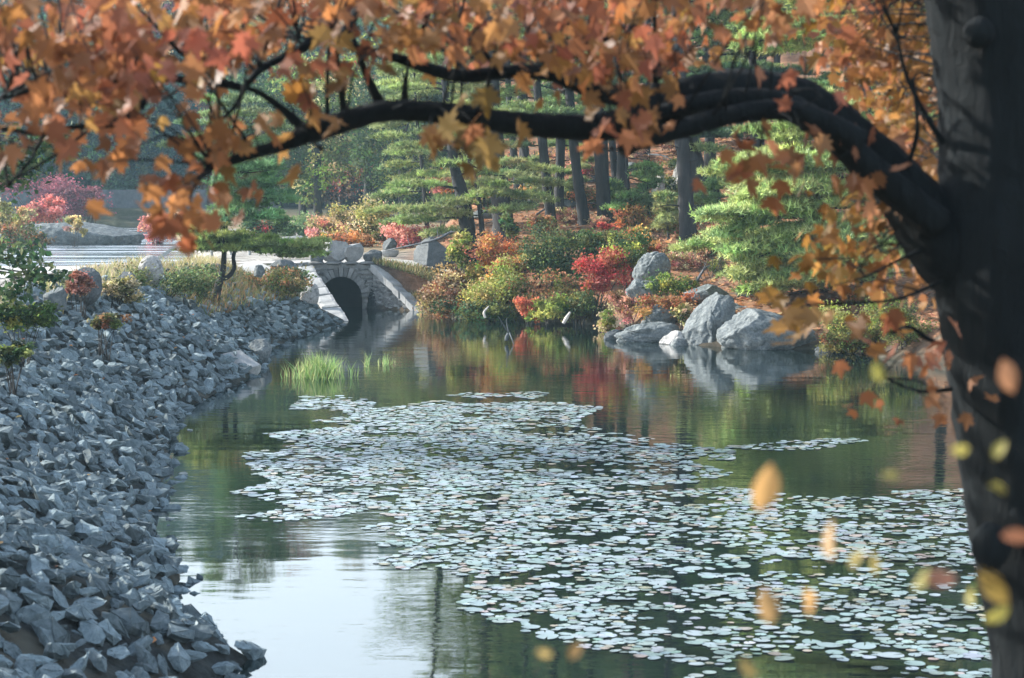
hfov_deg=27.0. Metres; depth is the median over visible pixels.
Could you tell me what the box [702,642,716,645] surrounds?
lily pad
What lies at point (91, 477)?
bank stone
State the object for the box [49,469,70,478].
bank stone
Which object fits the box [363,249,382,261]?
boulder
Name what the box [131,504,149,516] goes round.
bank stone
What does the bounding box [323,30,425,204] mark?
autumn tree
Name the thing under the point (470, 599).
lily pad
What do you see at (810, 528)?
lily pad
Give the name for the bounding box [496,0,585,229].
pine tree
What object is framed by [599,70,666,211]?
pine tree
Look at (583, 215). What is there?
pine tree
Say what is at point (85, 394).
bank stone
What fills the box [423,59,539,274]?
pine tree
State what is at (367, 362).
reed clump
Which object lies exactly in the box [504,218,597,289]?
shrub
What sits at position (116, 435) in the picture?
bank stone
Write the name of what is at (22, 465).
bank stone
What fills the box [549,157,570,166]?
shrub
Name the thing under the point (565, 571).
lily pad
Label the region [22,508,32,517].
bank stone
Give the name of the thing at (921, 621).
lily pad
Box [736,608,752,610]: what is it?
lily pad
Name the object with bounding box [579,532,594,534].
lily pad
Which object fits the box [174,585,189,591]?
bank stone
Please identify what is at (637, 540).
lily pad
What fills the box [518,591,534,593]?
lily pad
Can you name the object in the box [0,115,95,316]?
oak tree
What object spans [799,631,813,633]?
lily pad
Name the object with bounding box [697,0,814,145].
pine tree
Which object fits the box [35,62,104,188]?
hillside tree
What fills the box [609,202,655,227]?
shrub
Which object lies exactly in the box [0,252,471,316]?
bank grass
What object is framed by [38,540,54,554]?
bank stone
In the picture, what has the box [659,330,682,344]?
rock
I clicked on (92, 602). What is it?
bank stone
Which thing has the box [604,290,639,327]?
shrub
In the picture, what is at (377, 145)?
pine tree
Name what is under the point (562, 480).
lily pad
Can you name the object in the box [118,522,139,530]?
bank stone
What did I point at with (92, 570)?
bank stone
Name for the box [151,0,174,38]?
hillside tree
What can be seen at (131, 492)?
bank stone
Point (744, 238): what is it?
pine tree
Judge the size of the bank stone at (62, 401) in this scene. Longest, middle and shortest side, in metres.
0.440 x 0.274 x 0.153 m
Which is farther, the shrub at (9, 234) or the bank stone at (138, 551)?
the shrub at (9, 234)
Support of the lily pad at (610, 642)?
on the pond water at (323, 597)
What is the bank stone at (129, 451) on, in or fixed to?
on the ground at (24, 639)
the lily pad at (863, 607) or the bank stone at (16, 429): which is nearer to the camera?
the lily pad at (863, 607)
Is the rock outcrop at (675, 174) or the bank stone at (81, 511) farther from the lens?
the rock outcrop at (675, 174)
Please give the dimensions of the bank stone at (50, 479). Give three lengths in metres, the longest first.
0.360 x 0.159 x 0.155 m
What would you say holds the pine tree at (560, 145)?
on the ground at (24, 639)
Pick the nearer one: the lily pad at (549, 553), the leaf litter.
the lily pad at (549, 553)
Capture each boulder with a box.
[43,287,66,310]
[73,267,101,305]
[117,271,138,288]
[138,255,163,286]
[249,339,271,362]
[254,265,264,277]
[270,259,296,269]
[300,283,318,303]
[310,250,322,261]
[323,240,348,261]
[343,243,363,260]
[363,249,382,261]
[382,238,396,249]
[413,236,454,269]
[625,278,656,309]
[632,251,670,282]
[681,292,735,344]
[716,308,816,349]
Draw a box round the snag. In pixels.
[498,316,513,343]
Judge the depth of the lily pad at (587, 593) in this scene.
23.57 m
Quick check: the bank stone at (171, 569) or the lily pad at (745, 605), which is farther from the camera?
the bank stone at (171, 569)
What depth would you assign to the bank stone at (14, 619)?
17.93 m
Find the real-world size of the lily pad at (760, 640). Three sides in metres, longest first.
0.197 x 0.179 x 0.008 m
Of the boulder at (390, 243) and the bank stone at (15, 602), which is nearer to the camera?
the bank stone at (15, 602)
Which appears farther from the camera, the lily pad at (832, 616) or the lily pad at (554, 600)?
the lily pad at (554, 600)
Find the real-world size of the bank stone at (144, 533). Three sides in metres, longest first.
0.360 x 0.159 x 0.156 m
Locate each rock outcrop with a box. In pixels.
[650,175,665,194]
[671,167,677,184]
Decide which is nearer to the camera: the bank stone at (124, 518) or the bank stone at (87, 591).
the bank stone at (87, 591)
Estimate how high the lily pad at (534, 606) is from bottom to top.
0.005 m
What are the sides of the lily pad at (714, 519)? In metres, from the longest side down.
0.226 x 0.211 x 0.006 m
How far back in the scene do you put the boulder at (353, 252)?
78.75 m
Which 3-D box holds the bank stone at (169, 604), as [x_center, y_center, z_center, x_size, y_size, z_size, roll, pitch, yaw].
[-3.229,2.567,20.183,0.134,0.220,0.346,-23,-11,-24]
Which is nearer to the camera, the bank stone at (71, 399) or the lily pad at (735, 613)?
the lily pad at (735, 613)
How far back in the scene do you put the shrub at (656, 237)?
78.79 m
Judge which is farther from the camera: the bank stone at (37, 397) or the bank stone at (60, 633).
the bank stone at (37, 397)
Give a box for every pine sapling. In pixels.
[465,153,488,206]
[517,151,566,206]
[553,143,594,194]
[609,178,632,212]
[623,166,666,217]
[648,188,678,239]
[693,163,726,224]
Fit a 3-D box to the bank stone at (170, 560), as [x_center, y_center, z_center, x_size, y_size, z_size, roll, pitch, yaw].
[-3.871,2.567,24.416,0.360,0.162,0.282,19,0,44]
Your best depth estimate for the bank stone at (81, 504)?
24.62 m
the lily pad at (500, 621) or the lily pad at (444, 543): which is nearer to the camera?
the lily pad at (500, 621)
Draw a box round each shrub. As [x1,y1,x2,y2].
[0,172,116,224]
[0,197,41,246]
[0,222,56,248]
[0,300,63,366]
[0,338,37,395]
[18,193,68,223]
[62,214,87,246]
[64,269,97,320]
[73,183,105,222]
[86,312,132,363]
[101,272,147,304]
[112,258,226,303]
[137,213,177,243]
[165,262,223,298]
[236,214,296,235]
[236,261,317,296]
[261,269,316,292]
[264,210,314,236]
[302,212,348,237]
[315,190,392,242]
[321,225,378,246]
[369,230,399,242]
[372,217,439,248]
[412,262,471,315]
[423,286,464,317]
[425,168,469,226]
[435,299,475,317]
[444,228,484,298]
[452,298,523,322]
[453,258,527,318]
[462,230,523,276]
[476,197,490,205]
[477,253,532,304]
[498,211,520,247]
[501,266,578,317]
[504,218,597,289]
[509,295,543,323]
[510,197,539,205]
[516,184,532,198]
[524,214,559,275]
[524,293,573,324]
[528,228,562,239]
[530,151,555,161]
[545,229,587,266]
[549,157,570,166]
[555,206,576,222]
[556,287,603,324]
[564,186,611,207]
[565,161,594,178]
[565,181,590,199]
[571,245,633,319]
[572,227,633,283]
[579,274,612,322]
[584,162,594,174]
[587,215,611,227]
[593,308,622,331]
[596,218,617,250]
[600,220,654,291]
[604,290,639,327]
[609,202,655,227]
[609,230,668,255]
[622,223,655,243]
[626,287,699,322]
[631,150,648,157]
[641,218,659,231]
[642,269,699,299]
[644,239,664,252]
[661,141,675,151]
[661,156,676,168]
[661,241,710,264]
[664,174,677,192]
[665,251,706,269]
[666,219,711,236]
[669,302,692,330]
[685,233,715,255]
[691,229,723,279]
[706,257,727,273]
[809,298,881,352]
[813,329,861,353]
[837,286,890,305]
[855,291,937,351]
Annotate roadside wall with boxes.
[0,190,280,207]
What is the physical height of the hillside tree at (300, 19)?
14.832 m
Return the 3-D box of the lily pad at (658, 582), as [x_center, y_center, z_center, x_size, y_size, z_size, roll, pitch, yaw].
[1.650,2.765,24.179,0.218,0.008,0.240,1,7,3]
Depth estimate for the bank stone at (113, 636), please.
18.84 m
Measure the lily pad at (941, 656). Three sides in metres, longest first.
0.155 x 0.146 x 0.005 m
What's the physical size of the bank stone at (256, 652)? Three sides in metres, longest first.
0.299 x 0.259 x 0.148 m
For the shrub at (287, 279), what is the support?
on the ground at (24, 639)
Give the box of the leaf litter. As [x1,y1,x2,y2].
[436,80,939,342]
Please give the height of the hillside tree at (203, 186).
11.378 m
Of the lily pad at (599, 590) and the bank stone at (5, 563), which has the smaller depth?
the bank stone at (5, 563)
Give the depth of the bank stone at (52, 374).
36.39 m
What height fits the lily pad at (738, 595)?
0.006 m
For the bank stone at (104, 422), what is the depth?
34.01 m
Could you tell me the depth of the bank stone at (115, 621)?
19.00 m
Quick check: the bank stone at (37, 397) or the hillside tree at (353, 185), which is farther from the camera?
the hillside tree at (353, 185)
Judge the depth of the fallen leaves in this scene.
30.28 m
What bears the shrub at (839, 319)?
on the ground at (24, 639)
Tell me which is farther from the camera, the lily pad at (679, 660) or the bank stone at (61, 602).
the lily pad at (679, 660)
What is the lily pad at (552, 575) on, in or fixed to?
on the pond water at (323, 597)
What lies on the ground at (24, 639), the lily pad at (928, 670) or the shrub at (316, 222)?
the shrub at (316, 222)
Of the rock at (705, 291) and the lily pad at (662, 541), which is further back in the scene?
the rock at (705, 291)
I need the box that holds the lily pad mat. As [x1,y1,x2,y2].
[229,391,990,677]
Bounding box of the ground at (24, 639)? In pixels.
[0,1,945,677]
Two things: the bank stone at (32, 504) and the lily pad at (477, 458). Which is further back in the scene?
the lily pad at (477, 458)
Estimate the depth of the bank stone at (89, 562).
21.08 m
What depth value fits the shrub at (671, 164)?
104.20 m
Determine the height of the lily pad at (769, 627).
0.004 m
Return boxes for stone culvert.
[298,261,422,320]
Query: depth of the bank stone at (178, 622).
19.85 m
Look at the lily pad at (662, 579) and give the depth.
24.38 m
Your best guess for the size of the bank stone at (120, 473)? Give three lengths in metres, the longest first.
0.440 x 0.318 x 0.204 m
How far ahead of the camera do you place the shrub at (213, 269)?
59.87 m
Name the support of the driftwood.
on the pond water at (323, 597)
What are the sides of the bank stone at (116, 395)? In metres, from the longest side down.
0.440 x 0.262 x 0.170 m
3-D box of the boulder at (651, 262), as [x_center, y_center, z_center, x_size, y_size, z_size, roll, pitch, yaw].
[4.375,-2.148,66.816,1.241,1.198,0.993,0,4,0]
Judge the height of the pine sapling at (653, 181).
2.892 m
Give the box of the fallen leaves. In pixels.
[0,288,256,642]
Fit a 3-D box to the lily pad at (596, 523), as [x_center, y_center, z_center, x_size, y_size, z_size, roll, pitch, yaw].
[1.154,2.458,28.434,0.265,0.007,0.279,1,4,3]
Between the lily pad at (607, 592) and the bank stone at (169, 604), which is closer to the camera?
the bank stone at (169, 604)
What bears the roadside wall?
on the ground at (24, 639)
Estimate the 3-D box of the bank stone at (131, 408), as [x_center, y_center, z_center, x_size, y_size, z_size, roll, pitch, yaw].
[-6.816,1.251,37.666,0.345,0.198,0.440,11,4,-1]
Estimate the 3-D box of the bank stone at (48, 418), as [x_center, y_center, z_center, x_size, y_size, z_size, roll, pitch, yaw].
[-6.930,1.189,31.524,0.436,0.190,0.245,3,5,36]
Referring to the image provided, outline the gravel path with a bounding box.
[0,258,496,278]
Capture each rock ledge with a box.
[474,210,491,218]
[564,198,592,207]
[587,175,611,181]
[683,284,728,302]
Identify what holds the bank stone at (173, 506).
on the ground at (24, 639)
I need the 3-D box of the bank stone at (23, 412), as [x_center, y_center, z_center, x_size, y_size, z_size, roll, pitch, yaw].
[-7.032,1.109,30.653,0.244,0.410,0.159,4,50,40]
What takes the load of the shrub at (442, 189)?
on the ground at (24, 639)
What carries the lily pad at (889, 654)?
on the pond water at (323, 597)
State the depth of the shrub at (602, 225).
74.75 m
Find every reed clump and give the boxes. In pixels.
[280,350,359,380]
[363,353,371,366]
[378,354,392,366]
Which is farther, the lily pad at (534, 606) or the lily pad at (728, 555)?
the lily pad at (728, 555)
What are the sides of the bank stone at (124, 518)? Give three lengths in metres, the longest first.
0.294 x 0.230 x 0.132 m
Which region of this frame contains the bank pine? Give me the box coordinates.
[153,90,332,304]
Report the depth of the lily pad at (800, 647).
20.80 m
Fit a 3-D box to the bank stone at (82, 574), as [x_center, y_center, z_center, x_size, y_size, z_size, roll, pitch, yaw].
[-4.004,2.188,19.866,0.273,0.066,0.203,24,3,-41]
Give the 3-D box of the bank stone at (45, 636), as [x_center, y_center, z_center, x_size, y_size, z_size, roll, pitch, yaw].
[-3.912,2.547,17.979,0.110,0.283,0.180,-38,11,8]
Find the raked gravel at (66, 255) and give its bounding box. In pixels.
[0,227,190,265]
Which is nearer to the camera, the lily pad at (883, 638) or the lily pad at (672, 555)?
the lily pad at (883, 638)
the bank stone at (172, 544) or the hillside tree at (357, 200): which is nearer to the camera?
the bank stone at (172, 544)
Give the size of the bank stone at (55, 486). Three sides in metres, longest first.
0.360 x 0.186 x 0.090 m
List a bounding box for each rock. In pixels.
[223,350,260,374]
[381,250,398,256]
[604,329,620,339]
[614,322,681,341]
[641,303,676,323]
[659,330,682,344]
[670,338,687,345]
[735,303,746,308]
[736,293,754,297]
[815,347,845,352]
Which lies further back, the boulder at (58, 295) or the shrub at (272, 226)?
the shrub at (272, 226)
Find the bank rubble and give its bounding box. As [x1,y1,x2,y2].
[0,261,346,677]
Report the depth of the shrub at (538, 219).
76.59 m
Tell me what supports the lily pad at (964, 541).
on the pond water at (323, 597)
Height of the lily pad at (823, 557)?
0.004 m
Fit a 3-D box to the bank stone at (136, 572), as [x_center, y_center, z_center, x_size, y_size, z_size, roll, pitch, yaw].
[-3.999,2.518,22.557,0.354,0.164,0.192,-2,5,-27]
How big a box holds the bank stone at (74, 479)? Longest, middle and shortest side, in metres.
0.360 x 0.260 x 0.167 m
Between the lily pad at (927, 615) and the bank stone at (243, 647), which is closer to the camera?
the bank stone at (243, 647)
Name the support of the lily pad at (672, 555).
on the pond water at (323, 597)
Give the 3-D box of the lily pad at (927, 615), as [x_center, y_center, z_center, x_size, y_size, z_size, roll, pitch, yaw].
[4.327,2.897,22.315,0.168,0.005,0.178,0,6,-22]
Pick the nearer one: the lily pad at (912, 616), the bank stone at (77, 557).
the bank stone at (77, 557)
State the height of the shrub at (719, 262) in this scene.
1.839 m
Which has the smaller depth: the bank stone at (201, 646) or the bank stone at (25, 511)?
the bank stone at (201, 646)
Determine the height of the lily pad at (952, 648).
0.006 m
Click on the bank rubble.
(217, 326)
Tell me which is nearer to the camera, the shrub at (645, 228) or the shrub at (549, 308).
the shrub at (549, 308)
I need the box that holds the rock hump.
[26,222,144,244]
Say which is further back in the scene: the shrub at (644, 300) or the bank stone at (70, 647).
the shrub at (644, 300)
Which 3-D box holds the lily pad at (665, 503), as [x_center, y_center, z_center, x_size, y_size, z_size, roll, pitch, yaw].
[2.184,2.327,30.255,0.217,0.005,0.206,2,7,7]
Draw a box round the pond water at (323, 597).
[151,307,991,677]
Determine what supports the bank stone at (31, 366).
on the ground at (24, 639)
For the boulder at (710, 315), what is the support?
on the ground at (24, 639)
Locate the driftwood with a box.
[562,312,570,323]
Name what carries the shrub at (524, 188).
on the ground at (24, 639)
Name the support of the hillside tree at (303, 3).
on the ground at (24, 639)
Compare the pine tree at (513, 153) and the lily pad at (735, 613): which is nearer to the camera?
the lily pad at (735, 613)
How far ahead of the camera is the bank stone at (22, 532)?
20.53 m
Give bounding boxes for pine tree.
[362,48,475,228]
[374,0,532,271]
[411,15,517,178]
[418,0,572,242]
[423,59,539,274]
[467,2,549,189]
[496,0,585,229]
[500,23,578,158]
[506,6,552,187]
[512,3,634,221]
[516,12,647,222]
[529,2,608,224]
[541,3,700,189]
[574,0,630,177]
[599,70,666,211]
[602,0,753,242]
[630,14,700,154]
[649,0,734,210]
[657,0,741,203]
[662,0,778,178]
[669,0,937,298]
[686,5,824,147]
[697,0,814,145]
[724,1,783,125]
[773,2,795,64]
[807,22,930,96]
[810,47,849,91]
[813,21,931,115]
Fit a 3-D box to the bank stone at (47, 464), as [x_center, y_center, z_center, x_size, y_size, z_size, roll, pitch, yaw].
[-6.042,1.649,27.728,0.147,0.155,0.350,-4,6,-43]
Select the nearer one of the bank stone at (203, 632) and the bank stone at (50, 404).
the bank stone at (203, 632)
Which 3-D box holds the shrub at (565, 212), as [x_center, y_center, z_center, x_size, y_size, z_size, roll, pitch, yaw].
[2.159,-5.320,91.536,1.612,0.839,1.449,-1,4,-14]
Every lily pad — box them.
[248,494,263,495]
[278,493,295,495]
[305,488,322,490]
[331,499,346,501]
[377,522,393,524]
[390,542,406,544]
[397,558,412,560]
[419,528,433,530]
[424,507,440,508]
[436,542,452,544]
[460,594,476,597]
[461,598,477,601]
[464,607,483,610]
[465,561,481,564]
[468,457,483,459]
[469,601,486,605]
[479,546,495,547]
[490,549,505,551]
[492,619,505,622]
[498,491,510,493]
[498,590,512,593]
[505,613,521,616]
[506,598,520,600]
[517,564,529,566]
[518,508,533,511]
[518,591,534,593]
[521,601,535,604]
[521,625,539,628]
[524,604,541,607]
[526,558,547,562]
[526,585,545,587]
[528,565,545,567]
[531,548,545,551]
[535,518,550,520]
[535,630,553,634]
[536,634,558,638]
[540,539,558,542]
[540,582,559,586]
[542,552,557,554]
[546,574,559,577]
[547,599,562,601]
[552,615,566,618]
[554,611,572,614]
[556,479,572,481]
[558,570,572,572]
[558,636,573,638]
[561,600,572,603]
[565,625,585,628]
[577,614,594,617]
[578,588,591,590]
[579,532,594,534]
[581,592,596,594]
[581,633,598,636]
[583,626,604,630]
[585,566,598,568]
[589,522,607,524]
[589,578,605,580]
[591,589,605,591]
[592,518,607,520]
[593,526,609,528]
[597,547,610,550]
[597,555,612,557]
[598,640,618,644]
[600,591,614,593]
[601,574,617,577]
[606,596,625,598]
[608,569,624,571]
[610,536,630,539]
[611,556,630,558]
[611,622,625,625]
[611,638,625,640]
[612,558,628,561]
[623,637,637,639]
[625,577,647,580]
[630,481,646,483]
[630,539,647,542]
[633,519,647,522]
[634,607,648,609]
[635,641,654,644]
[643,637,662,640]
[648,581,666,584]
[652,629,670,632]
[654,540,669,542]
[655,578,670,580]
[658,502,672,504]
[661,648,675,650]
[663,551,676,553]
[663,554,680,555]
[671,634,686,636]
[672,659,686,661]
[673,568,688,570]
[679,460,692,462]
[683,566,702,569]
[683,630,702,635]
[684,641,702,643]
[685,510,699,512]
[687,531,701,533]
[688,662,702,664]
[692,589,710,591]
[693,657,708,659]
[695,639,709,641]
[698,572,713,575]
[700,631,713,633]
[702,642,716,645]
[705,517,720,520]
[708,590,731,594]
[712,630,731,634]
[713,609,728,611]
[713,650,731,652]
[716,628,730,630]
[717,598,731,600]
[717,658,731,661]
[719,554,736,556]
[723,585,737,588]
[729,522,749,524]
[729,594,746,596]
[729,612,744,614]
[730,637,744,639]
[732,589,747,591]
[734,564,750,567]
[734,603,754,606]
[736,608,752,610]
[737,516,751,518]
[748,533,767,536]
[753,620,770,623]
[753,638,770,641]
[756,644,774,647]
[760,625,779,628]
[764,549,784,552]
[773,575,786,577]
[781,554,799,556]
[784,629,798,632]
[785,626,801,629]
[786,590,803,592]
[787,609,801,611]
[794,646,809,648]
[796,643,810,645]
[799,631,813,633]
[802,527,818,529]
[802,639,820,643]
[804,521,817,523]
[807,514,826,516]
[812,551,824,554]
[816,642,842,646]
[817,556,830,558]
[819,592,836,594]
[823,578,845,582]
[825,615,839,618]
[825,650,842,653]
[829,655,845,657]
[835,559,847,561]
[838,577,855,579]
[848,543,866,547]
[852,606,869,608]
[852,642,875,648]
[853,650,867,652]
[855,613,870,616]
[856,567,871,570]
[859,509,874,510]
[866,611,886,614]
[874,637,890,639]
[876,616,894,620]
[877,652,903,657]
[879,563,893,566]
[879,607,896,609]
[880,640,895,643]
[885,601,909,604]
[893,645,911,647]
[898,620,913,622]
[904,660,924,665]
[905,626,919,628]
[908,615,921,617]
[911,536,925,538]
[914,620,928,623]
[917,533,933,535]
[917,640,931,643]
[918,614,933,617]
[919,651,936,654]
[921,669,936,671]
[927,617,949,619]
[930,640,942,642]
[934,655,949,658]
[937,527,954,529]
[940,530,958,532]
[942,605,955,608]
[943,647,963,650]
[947,642,961,645]
[948,654,963,657]
[950,553,965,555]
[956,649,967,652]
[957,540,969,542]
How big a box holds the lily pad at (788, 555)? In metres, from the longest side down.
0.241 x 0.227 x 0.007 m
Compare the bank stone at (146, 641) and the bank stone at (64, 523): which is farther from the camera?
the bank stone at (64, 523)
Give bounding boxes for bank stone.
[0,531,23,547]
[0,545,28,559]
[0,556,23,569]
[0,587,22,615]
[0,621,20,632]
[1,475,22,482]
[2,381,13,393]
[3,449,20,457]
[3,640,21,658]
[5,528,27,540]
[6,509,30,519]
[7,455,20,462]
[7,524,32,542]
[8,460,31,472]
[8,467,14,475]
[8,505,23,511]
[9,383,26,393]
[9,421,19,433]
[10,614,19,630]
[12,471,29,485]
[14,519,24,525]
[15,403,41,413]
[15,407,28,424]
[15,541,43,553]
[15,602,49,624]
[16,654,56,667]
[18,367,42,378]
[18,574,36,587]
[19,449,31,459]
[19,586,53,609]
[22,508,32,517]
[23,498,40,511]
[23,518,38,535]
[25,363,36,370]
[26,393,43,401]
[26,554,49,575]
[27,476,39,486]
[28,386,47,400]
[28,472,46,482]
[29,582,53,597]
[30,483,63,498]
[30,617,69,642]
[31,354,48,366]
[31,534,55,543]
[31,568,48,582]
[32,544,54,566]
[34,414,53,423]
[34,491,50,508]
[34,526,58,541]
[35,400,54,410]
[36,368,45,377]
[37,447,59,469]
[37,627,54,646]
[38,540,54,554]
[40,367,65,379]
[40,385,51,402]
[40,460,54,470]
[41,569,65,584]
[42,377,60,383]
[42,430,59,444]
[43,523,57,532]
[43,642,69,659]
[44,386,68,398]
[45,471,54,483]
[45,553,63,565]
[46,508,71,523]
[46,536,63,557]
[48,371,56,377]
[48,405,63,416]
[48,493,66,512]
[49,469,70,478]
[49,483,61,490]
[49,610,65,620]
[50,481,71,495]
[51,546,64,555]
[52,396,71,405]
[52,585,68,610]
[54,424,75,436]
[55,528,70,535]
[56,518,75,534]
[56,559,88,571]
[57,405,75,413]
[57,416,74,425]
[57,534,77,548]
[58,643,76,651]
[59,569,80,578]
[60,554,82,562]
[62,390,77,406]
[62,495,73,501]
[62,580,80,598]
[63,380,82,390]
[64,535,80,541]
[64,545,87,554]
[65,476,87,488]
[65,604,97,621]
[66,464,86,480]
[67,413,86,424]
[67,453,75,463]
[69,596,106,609]
[70,460,85,473]
[73,514,101,527]
[74,486,96,501]
[74,519,103,538]
[74,570,89,577]
[75,487,81,499]
[76,499,95,509]
[76,509,100,518]
[77,618,105,646]
[78,545,105,557]
[79,495,89,501]
[80,451,103,459]
[80,587,100,596]
[81,391,92,398]
[81,411,98,425]
[81,507,98,515]
[82,448,94,465]
[82,534,105,547]
[82,555,100,568]
[84,568,98,574]
[85,572,108,598]
[86,473,109,488]
[87,494,108,506]
[88,397,102,409]
[88,431,97,439]
[89,545,100,552]
[90,490,103,494]
[93,557,115,571]
[95,508,102,514]
[95,567,105,576]
[96,418,115,426]
[97,503,114,514]
[98,619,121,645]
[99,393,109,402]
[101,471,116,477]
[101,612,129,638]
[102,511,116,521]
[103,531,114,541]
[104,439,123,451]
[105,491,129,498]
[106,477,128,489]
[107,645,129,658]
[108,575,132,588]
[109,431,128,440]
[110,531,122,536]
[110,606,149,636]
[111,468,125,478]
[111,552,130,564]
[111,562,124,570]
[113,392,118,400]
[113,506,122,515]
[115,529,131,543]
[116,515,131,523]
[116,570,137,581]
[117,581,128,600]
[118,446,136,457]
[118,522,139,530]
[119,404,135,413]
[119,588,142,606]
[120,438,142,448]
[120,456,135,473]
[120,505,134,517]
[121,545,152,557]
[123,523,143,541]
[124,425,136,438]
[127,635,153,655]
[129,485,135,503]
[129,519,153,531]
[131,417,147,429]
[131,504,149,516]
[131,553,153,566]
[132,600,152,611]
[133,561,157,578]
[133,569,150,586]
[133,570,150,584]
[135,462,151,472]
[136,494,158,506]
[138,514,154,529]
[139,527,148,537]
[139,583,166,588]
[140,527,151,536]
[140,592,156,609]
[140,593,149,612]
[141,537,153,543]
[142,599,170,615]
[145,421,163,429]
[145,585,170,596]
[146,466,161,477]
[148,487,168,497]
[148,543,169,552]
[148,545,153,555]
[149,537,167,546]
[149,610,169,636]
[150,588,168,604]
[152,578,171,593]
[154,550,175,563]
[159,555,181,566]
[159,564,178,576]
[160,497,168,505]
[163,413,176,424]
[163,504,180,508]
[163,538,179,552]
[163,597,182,612]
[163,598,178,618]
[166,535,177,539]
[167,480,181,483]
[167,621,194,642]
[169,442,188,449]
[170,458,179,463]
[170,619,183,625]
[174,450,189,452]
[174,474,186,478]
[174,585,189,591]
[175,606,185,619]
[177,565,188,573]
[182,604,201,621]
[185,650,206,661]
[189,624,216,641]
[191,641,217,651]
[195,612,216,627]
[196,616,216,633]
[212,625,220,638]
[234,641,251,652]
[240,640,266,659]
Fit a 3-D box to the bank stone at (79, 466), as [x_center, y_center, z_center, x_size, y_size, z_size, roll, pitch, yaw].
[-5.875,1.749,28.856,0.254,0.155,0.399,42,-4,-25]
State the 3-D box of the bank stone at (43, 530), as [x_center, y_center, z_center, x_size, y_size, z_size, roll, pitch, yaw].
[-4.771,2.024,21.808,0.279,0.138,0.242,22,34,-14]
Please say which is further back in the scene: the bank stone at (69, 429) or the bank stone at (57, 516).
the bank stone at (69, 429)
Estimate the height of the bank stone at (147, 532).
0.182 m
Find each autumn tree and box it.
[182,68,322,210]
[250,48,364,214]
[258,51,368,215]
[292,53,388,209]
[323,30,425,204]
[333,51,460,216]
[367,16,486,202]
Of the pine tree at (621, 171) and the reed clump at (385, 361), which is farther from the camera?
the pine tree at (621, 171)
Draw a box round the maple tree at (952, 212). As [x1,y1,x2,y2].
[0,0,1023,677]
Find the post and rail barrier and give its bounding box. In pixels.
[159,245,250,258]
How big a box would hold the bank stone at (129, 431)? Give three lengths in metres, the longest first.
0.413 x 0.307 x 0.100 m
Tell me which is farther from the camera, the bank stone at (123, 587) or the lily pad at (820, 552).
the lily pad at (820, 552)
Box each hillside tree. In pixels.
[0,7,49,185]
[0,15,95,189]
[0,68,30,189]
[0,106,24,189]
[9,0,73,16]
[11,2,62,30]
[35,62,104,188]
[64,52,168,189]
[90,42,183,189]
[91,3,164,185]
[137,0,175,20]
[142,83,201,189]
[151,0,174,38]
[155,9,204,56]
[156,40,230,183]
[171,32,265,82]
[174,87,218,189]
[199,74,263,131]
[203,72,281,177]
[228,7,303,78]
[263,0,332,61]
[263,10,331,197]
[282,148,352,207]
[286,0,312,14]
[293,18,372,57]
[330,22,396,198]
[348,59,395,205]
[349,0,400,63]
[363,53,447,204]
[408,90,465,195]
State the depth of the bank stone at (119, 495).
28.41 m
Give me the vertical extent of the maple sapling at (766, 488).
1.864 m
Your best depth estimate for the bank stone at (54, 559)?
19.85 m
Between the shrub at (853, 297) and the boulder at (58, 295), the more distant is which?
the shrub at (853, 297)
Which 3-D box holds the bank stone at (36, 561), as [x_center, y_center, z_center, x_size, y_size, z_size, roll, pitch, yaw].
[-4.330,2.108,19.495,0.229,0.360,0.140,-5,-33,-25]
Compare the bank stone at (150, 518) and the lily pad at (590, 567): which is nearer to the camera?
the lily pad at (590, 567)
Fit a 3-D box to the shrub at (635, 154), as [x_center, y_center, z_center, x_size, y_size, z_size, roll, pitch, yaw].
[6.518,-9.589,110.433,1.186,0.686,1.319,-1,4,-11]
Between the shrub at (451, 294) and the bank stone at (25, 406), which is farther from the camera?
the shrub at (451, 294)
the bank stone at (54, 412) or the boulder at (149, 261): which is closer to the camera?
the bank stone at (54, 412)
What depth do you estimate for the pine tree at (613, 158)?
98.17 m
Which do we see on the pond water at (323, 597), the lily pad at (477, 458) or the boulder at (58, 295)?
the lily pad at (477, 458)
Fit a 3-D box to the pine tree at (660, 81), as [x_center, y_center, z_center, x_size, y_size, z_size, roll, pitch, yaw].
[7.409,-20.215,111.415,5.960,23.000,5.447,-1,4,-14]
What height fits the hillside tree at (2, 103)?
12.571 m
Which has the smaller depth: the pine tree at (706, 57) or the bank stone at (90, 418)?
the bank stone at (90, 418)
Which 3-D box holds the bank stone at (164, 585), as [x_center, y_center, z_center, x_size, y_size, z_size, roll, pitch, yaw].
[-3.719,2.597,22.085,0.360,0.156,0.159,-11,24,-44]
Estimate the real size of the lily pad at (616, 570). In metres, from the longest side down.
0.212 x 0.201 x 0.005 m
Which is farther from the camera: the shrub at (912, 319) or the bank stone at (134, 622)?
the shrub at (912, 319)
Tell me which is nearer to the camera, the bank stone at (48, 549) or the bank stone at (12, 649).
the bank stone at (12, 649)
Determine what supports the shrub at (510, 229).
on the ground at (24, 639)
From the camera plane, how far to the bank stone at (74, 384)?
36.57 m
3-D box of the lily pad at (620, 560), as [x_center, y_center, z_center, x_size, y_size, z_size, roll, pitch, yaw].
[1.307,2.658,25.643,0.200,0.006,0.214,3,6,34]
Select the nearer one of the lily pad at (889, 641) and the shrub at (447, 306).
the lily pad at (889, 641)
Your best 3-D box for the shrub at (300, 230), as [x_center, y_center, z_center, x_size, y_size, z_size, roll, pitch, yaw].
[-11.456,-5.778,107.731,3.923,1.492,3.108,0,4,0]
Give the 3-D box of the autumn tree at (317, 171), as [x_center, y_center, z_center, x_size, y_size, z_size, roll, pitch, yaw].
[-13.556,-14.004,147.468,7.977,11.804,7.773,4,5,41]
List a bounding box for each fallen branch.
[385,227,454,250]
[645,152,675,161]
[696,262,710,281]

